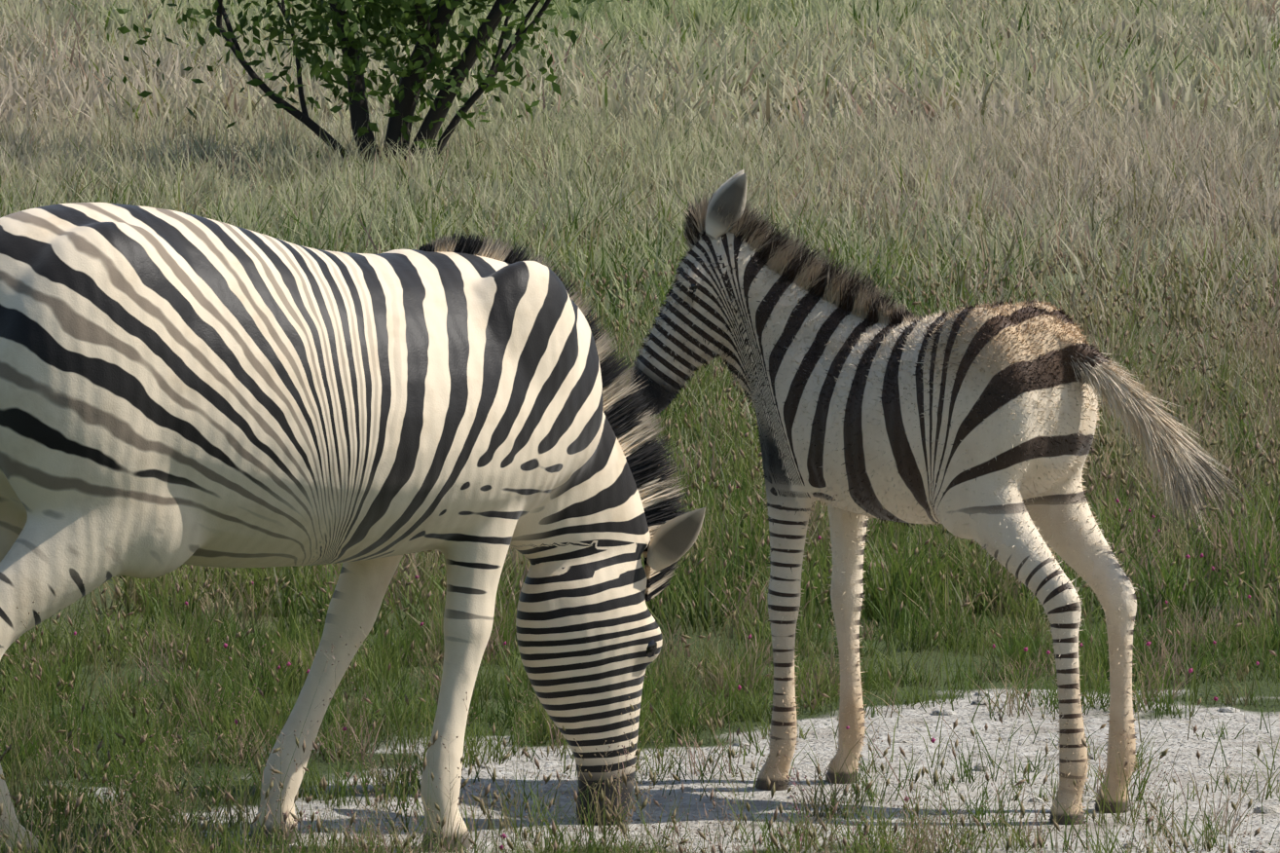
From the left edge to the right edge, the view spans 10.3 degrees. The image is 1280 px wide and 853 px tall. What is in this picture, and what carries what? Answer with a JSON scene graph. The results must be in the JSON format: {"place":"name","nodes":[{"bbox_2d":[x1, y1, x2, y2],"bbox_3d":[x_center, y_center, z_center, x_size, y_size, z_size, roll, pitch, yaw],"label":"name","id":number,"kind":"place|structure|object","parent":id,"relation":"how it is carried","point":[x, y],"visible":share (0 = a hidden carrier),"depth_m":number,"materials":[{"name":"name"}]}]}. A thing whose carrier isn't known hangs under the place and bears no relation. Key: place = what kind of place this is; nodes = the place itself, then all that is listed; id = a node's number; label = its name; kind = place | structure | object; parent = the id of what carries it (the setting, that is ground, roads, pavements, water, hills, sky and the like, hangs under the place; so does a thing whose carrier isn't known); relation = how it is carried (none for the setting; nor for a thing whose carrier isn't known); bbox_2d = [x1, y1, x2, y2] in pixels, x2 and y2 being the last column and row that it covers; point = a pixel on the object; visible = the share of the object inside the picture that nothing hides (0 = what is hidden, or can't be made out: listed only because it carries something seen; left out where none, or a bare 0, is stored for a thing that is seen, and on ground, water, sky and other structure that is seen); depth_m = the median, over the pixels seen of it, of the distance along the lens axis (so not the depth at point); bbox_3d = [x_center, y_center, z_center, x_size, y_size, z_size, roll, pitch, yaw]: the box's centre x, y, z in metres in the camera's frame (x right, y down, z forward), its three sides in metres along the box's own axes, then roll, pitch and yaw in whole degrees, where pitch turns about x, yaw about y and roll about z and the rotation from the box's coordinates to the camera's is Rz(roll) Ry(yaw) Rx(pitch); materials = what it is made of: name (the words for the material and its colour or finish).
{"place":"outdoors","nodes":[
{"label":"outdoors","id":0,"kind":"place"},
{"bbox_2d":[0,527,1279,852],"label":"ground","id":1,"kind":"structure","parent":0,"point":[822,746],"depth_m":16.39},
{"bbox_2d":[0,202,705,852],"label":"adult zebra","id":2,"kind":"object","parent":1,"relation":"on","point":[177,389],"visible":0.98,"depth_m":14.65},
{"bbox_2d":[393,690,1279,852],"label":"pebbles","id":3,"kind":"object","parent":1,"relation":"on","point":[1266,809],"visible":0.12,"depth_m":16.02,"materials":[{"name":"grey stone"}]},
{"bbox_2d":[627,169,1262,824],"bbox_3d":[0.652,0.150,15.680,1.431,1.408,0.489,3,5,29],"label":"zebra foal","id":4,"kind":"object","parent":1,"relation":"on","point":[978,424],"visible":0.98,"depth_m":15.56,"materials":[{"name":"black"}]},
{"bbox_2d":[0,0,1279,852],"bbox_3d":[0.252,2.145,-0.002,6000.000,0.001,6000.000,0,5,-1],"label":"ground","id":5,"kind":"structure","parent":0,"point":[1164,327],"depth_m":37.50,"materials":[{"name":"green plant"}]},
{"bbox_2d":[106,0,629,172],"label":"bush","id":6,"kind":"object","parent":5,"relation":"on","point":[422,59],"visible":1,"depth_m":44.65,"materials":[{"name":"leaves"},{"name":"bark"}]}
]}

